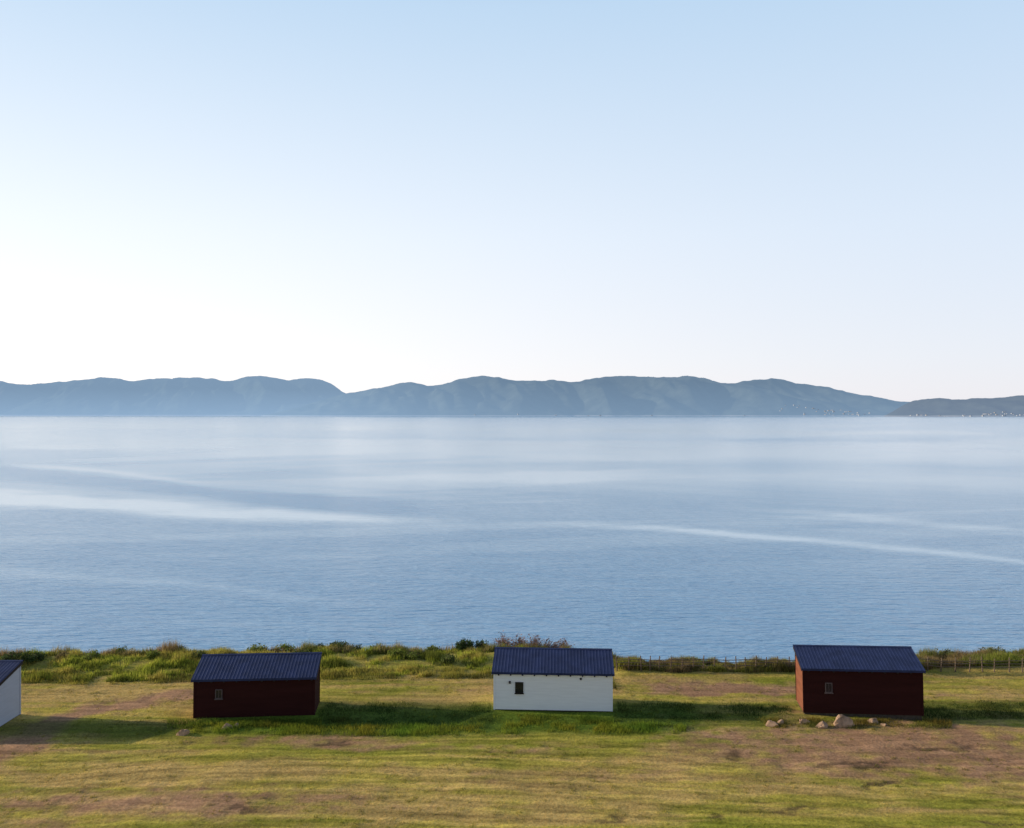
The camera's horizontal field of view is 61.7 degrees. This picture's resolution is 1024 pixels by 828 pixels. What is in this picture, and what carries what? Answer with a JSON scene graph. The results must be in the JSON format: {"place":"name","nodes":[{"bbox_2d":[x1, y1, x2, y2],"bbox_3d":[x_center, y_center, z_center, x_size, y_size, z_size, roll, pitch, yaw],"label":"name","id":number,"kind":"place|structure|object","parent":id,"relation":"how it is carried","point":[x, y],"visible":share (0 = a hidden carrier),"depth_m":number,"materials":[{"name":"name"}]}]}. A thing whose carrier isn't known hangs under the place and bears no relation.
{"place":"outdoors","nodes":[
{"label":"outdoors","id":0,"kind":"place"},
{"bbox_2d":[0,376,344,415],"bbox_3d":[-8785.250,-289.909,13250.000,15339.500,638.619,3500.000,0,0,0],"label":"hills","id":1,"kind":"structure","parent":0,"point":[243,396],"depth_m":12420.19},
{"bbox_2d":[0,416,1023,663],"bbox_3d":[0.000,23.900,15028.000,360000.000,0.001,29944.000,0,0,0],"label":"water","id":2,"kind":"structure","parent":0,"point":[732,538],"depth_m":172.97,"materials":[{"name":"blue liquid"}]},
{"bbox_2d":[0,651,1023,827],"bbox_3d":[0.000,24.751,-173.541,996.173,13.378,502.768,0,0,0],"label":"ground","id":3,"kind":"structure","parent":0,"point":[885,751],"depth_m":45.29,"materials":[{"name":"green plant"}]},
{"bbox_2d":[0,651,22,659],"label":"shrub","id":4,"kind":"object","parent":3,"relation":"on","point":[7,657],"visible":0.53,"depth_m":62.37,"materials":[{"name":"green plant"}]},
{"bbox_2d":[0,660,22,725],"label":"cabin","id":5,"kind":"object","parent":3,"relation":"on","point":[10,689],"visible":1,"depth_m":51.45,"materials":[{"name":"white paint"}]},
{"bbox_2d":[18,650,46,663],"bbox_3d":[-35.346,17.791,63.134,2.157,0.897,1.965,0,0,-17],"label":"shrub","id":6,"kind":"object","parent":3,"relation":"on","point":[32,657],"visible":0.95,"depth_m":63.07,"materials":[{"name":"green plant"}]},
{"bbox_2d":[55,650,73,658],"bbox_3d":[-33.255,17.816,63.840,1.533,0.847,1.658,0,0,26],"label":"shrub","id":7,"kind":"object","parent":3,"relation":"on","point":[62,653],"visible":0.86,"depth_m":63.71,"materials":[{"name":"green plant"}]},
{"bbox_2d":[81,649,102,660],"bbox_3d":[-31.166,17.728,63.709,1.680,1.021,1.706,0,0,39],"label":"shrub","id":8,"kind":"object","parent":3,"relation":"on","point":[90,656],"visible":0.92,"depth_m":63.48,"materials":[{"name":"green plant"}]},
{"bbox_2d":[111,645,131,653],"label":"shrub","id":9,"kind":"object","parent":3,"relation":"on","point":[121,649],"visible":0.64,"depth_m":65.22,"materials":[{"name":"green plant"}]},
{"bbox_2d":[144,648,160,659],"bbox_3d":[-26.689,17.742,63.643,1.329,0.845,1.658,0,0,0],"label":"shrub","id":10,"kind":"object","parent":3,"relation":"on","point":[151,654],"visible":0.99,"depth_m":63.44,"materials":[{"name":"green plant"}]},
{"bbox_2d":[176,729,189,735],"bbox_3d":[-18.877,18.351,49.199,0.724,0.549,0.475,8,-9,-18],"label":"boulder","id":11,"kind":"object","parent":3,"relation":"on","point":[183,732],"visible":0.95,"depth_m":49.05,"materials":[{"name":"beige stone"}]},
{"bbox_2d":[190,650,208,658],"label":"shrub","id":12,"kind":"object","parent":3,"relation":"on","point":[199,653],"visible":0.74,"depth_m":63.80,"materials":[{"name":"green plant"}]},
{"bbox_2d":[191,652,321,718],"bbox_3d":[-15.699,16.983,53.081,7.414,3.633,2.710,1,0,-6],"label":"cabin","id":13,"kind":"object","parent":3,"relation":"on","point":[252,684],"visible":0.99,"depth_m":52.11,"materials":[{"name":"red wood"}]},
{"bbox_2d":[214,689,222,699],"bbox_3d":[-17.678,16.907,51.703,0.500,0.610,0.140,1,0,-6],"label":"window","id":14,"kind":"structure","parent":13,"relation":"in","point":[218,692],"depth_m":51.69,"materials":[{"name":"grey glass"}]},
{"bbox_2d":[247,642,267,652],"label":"shrub","id":15,"kind":"object","parent":3,"relation":"on","point":[253,647],"visible":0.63,"depth_m":65.63,"materials":[{"name":"green plant"}]},
{"bbox_2d":[272,643,295,651],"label":"shrub","id":16,"kind":"object","parent":3,"relation":"on","point":[285,647],"visible":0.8,"depth_m":66.38,"materials":[{"name":"green plant"}]},
{"bbox_2d":[293,645,311,651],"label":"shrub","id":17,"kind":"object","parent":3,"relation":"on","point":[301,650],"visible":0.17,"depth_m":64.67,"materials":[{"name":"green plant"}]},
{"bbox_2d":[325,640,350,651],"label":"shrub","id":18,"kind":"object","parent":3,"relation":"on","point":[341,644],"visible":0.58,"depth_m":66.23,"materials":[{"name":"green plant"}]},
{"bbox_2d":[348,644,361,649],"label":"shrub","id":19,"kind":"object","parent":3,"relation":"on","point":[358,647],"visible":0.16,"depth_m":66.66,"materials":[{"name":"green plant"}]},
{"bbox_2d":[387,645,407,657],"bbox_3d":[-8.617,17.791,64.428,1.745,0.920,1.713,0,0,-14],"label":"shrub","id":20,"kind":"object","parent":3,"relation":"on","point":[396,651],"visible":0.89,"depth_m":64.31,"materials":[{"name":"green plant"}]},
{"bbox_2d":[400,648,421,659],"bbox_3d":[-7.498,17.853,64.363,1.983,0.779,2.071,0,0,0],"label":"shrub","id":21,"kind":"object","parent":3,"relation":"on","point":[413,655],"visible":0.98,"depth_m":63.89,"materials":[{"name":"green plant"}]},
{"bbox_2d":[425,645,440,651],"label":"shrub","id":22,"kind":"object","parent":3,"relation":"on","point":[431,648],"visible":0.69,"depth_m":66.00,"materials":[{"name":"green plant"}]},
{"bbox_2d":[440,653,456,663],"bbox_3d":[-4.671,17.922,63.049,1.374,0.912,1.424,0,0,0],"label":"shrub","id":23,"kind":"object","parent":3,"relation":"on","point":[449,658],"visible":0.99,"depth_m":62.99,"materials":[{"name":"green plant"}]},
{"bbox_2d":[454,637,474,650],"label":"shrub","id":24,"kind":"object","parent":3,"relation":"on","point":[461,645],"visible":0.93,"depth_m":66.48,"materials":[{"name":"green plant"}]},
{"bbox_2d":[474,639,489,648],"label":"shrub","id":25,"kind":"object","parent":3,"relation":"on","point":[480,643],"visible":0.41,"depth_m":66.97,"materials":[{"name":"green plant"}]},
{"bbox_2d":[492,632,512,646],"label":"shrub","id":26,"kind":"object","parent":3,"relation":"on","point":[501,640],"visible":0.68,"depth_m":66.95,"materials":[{"name":"brown plant"}]},
{"bbox_2d":[0,638,1023,689],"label":"shore vegetation","id":27,"kind":"object","parent":3,"relation":"on","point":[176,656],"visible":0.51,"depth_m":62.18,"materials":[{"name":"green plant"}]},
{"bbox_2d":[511,634,528,646],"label":"shrub","id":28,"kind":"object","parent":3,"relation":"on","point":[518,642],"visible":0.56,"depth_m":67.29,"materials":[{"name":"brown plant"}]},
{"bbox_2d":[521,634,545,646],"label":"shrub","id":29,"kind":"object","parent":3,"relation":"on","point":[534,642],"visible":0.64,"depth_m":66.73,"materials":[{"name":"brown plant"}]},
{"bbox_2d":[540,638,558,647],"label":"shrub","id":30,"kind":"object","parent":3,"relation":"on","point":[549,642],"visible":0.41,"depth_m":66.79,"materials":[{"name":"brown plant"}]},
{"bbox_2d":[492,647,614,711],"bbox_3d":[2.594,16.973,54.208,7.591,3.654,2.760,0,0,3],"label":"cabin","id":31,"kind":"object","parent":3,"relation":"on","point":[555,679],"visible":1,"depth_m":53.13,"materials":[{"name":"white paint"}]},
{"bbox_2d":[514,682,523,693],"bbox_3d":[0.447,16.975,53.122,0.580,0.730,0.140,0,0,3],"label":"window","id":32,"kind":"structure","parent":31,"relation":"in","point":[518,685],"depth_m":53.11,"materials":[{"name":"black glass"}]},
{"bbox_2d":[553,638,574,647],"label":"shrub","id":33,"kind":"object","parent":3,"relation":"on","point":[563,643],"visible":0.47,"depth_m":66.28,"materials":[{"name":"brown plant"}]},
{"bbox_2d":[166,699,1023,736],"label":"tall grass","id":34,"kind":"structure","parent":3,"relation":"on","point":[299,724],"depth_m":50.89,"materials":[{"name":"green plant"}]},
{"bbox_2d":[616,655,793,670],"bbox_3d":[17.189,17.820,60.703,19.738,1.485,0.186,0,0,-1],"label":"fence","id":35,"kind":"object","parent":3,"relation":"on","point":[693,662],"visible":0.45,"depth_m":60.60,"materials":[{"name":"brown wood"}]},
{"bbox_2d":[766,720,777,726],"bbox_3d":[15.344,18.325,50.548,0.744,0.519,0.568,3,4,25],"label":"boulder","id":36,"kind":"object","parent":3,"relation":"on","point":[769,723],"visible":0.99,"depth_m":50.40,"materials":[{"name":"beige stone"}]},
{"bbox_2d":[799,719,809,723],"bbox_3d":[17.336,18.307,50.991,0.684,0.448,0.502,0,0,3],"label":"boulder","id":37,"kind":"object","parent":3,"relation":"on","point":[802,721],"visible":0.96,"depth_m":50.82,"materials":[{"name":"beige stone"}]},
{"bbox_2d":[816,721,827,728],"bbox_3d":[18.153,18.299,50.280,0.829,0.467,0.545,-12,-4,-9],"label":"boulder","id":38,"kind":"object","parent":3,"relation":"on","point":[822,725],"visible":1,"depth_m":50.16,"materials":[{"name":"beige stone"}]},
{"bbox_2d":[833,714,854,727],"bbox_3d":[19.553,18.270,50.605,1.238,1.082,0.737,0,0,-2],"label":"boulder","id":39,"kind":"object","parent":3,"relation":"on","point":[841,721],"visible":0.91,"depth_m":50.35,"materials":[{"name":"beige stone"}]},
{"bbox_2d":[793,644,925,720],"bbox_3d":[21.398,16.674,53.104,7.196,3.972,2.710,-1,0,8],"label":"cabin","id":40,"kind":"object","parent":3,"relation":"on","point":[862,681],"visible":1,"depth_m":52.15,"materials":[{"name":"red wood"}]},
{"bbox_2d":[824,683,832,693],"bbox_3d":[19.278,16.687,52.208,0.500,0.650,0.140,-1,0,8],"label":"window","id":41,"kind":"structure","parent":40,"relation":"in","point":[828,686],"depth_m":52.20,"materials":[{"name":"grey glass"}]},
{"bbox_2d":[867,718,877,723],"bbox_3d":[21.479,18.346,51.112,0.638,0.396,0.575,-10,2,14],"label":"boulder","id":42,"kind":"object","parent":3,"relation":"on","point":[872,720],"visible":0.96,"depth_m":51.01,"materials":[{"name":"beige stone"}]},
{"bbox_2d":[936,644,958,656],"bbox_3d":[32.781,17.985,64.764,2.025,1.145,2.022,0,0,-23],"label":"shrub","id":43,"kind":"object","parent":3,"relation":"on","point":[945,652],"visible":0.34,"depth_m":64.62,"materials":[{"name":"green plant"}]},
{"bbox_2d":[918,657,1023,671],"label":"fence","id":44,"kind":"object","parent":3,"relation":"on","point":[970,663],"visible":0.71,"depth_m":60.95,"materials":[{"name":"brown wood"}]},
{"bbox_2d":[978,645,1010,652],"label":"shrub","id":45,"kind":"object","parent":3,"relation":"on","point":[998,649],"visible":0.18,"depth_m":65.52,"materials":[{"name":"green plant"}]},
{"bbox_2d":[0,0,1023,401],"label":"sky","id":46,"kind":"structure","parent":0,"point":[351,196],"materials":[{"name":"blue"}]},
{"bbox_2d":[263,376,908,415],"bbox_3d":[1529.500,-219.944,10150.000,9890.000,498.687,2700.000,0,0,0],"label":"hills","id":47,"kind":"structure","parent":0,"point":[608,396],"depth_m":9421.23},
{"bbox_2d":[883,395,1023,416],"bbox_3d":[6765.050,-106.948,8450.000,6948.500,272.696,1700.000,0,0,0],"label":"headland hills","id":48,"kind":"structure","parent":0,"point":[970,407],"depth_m":8142.35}
]}

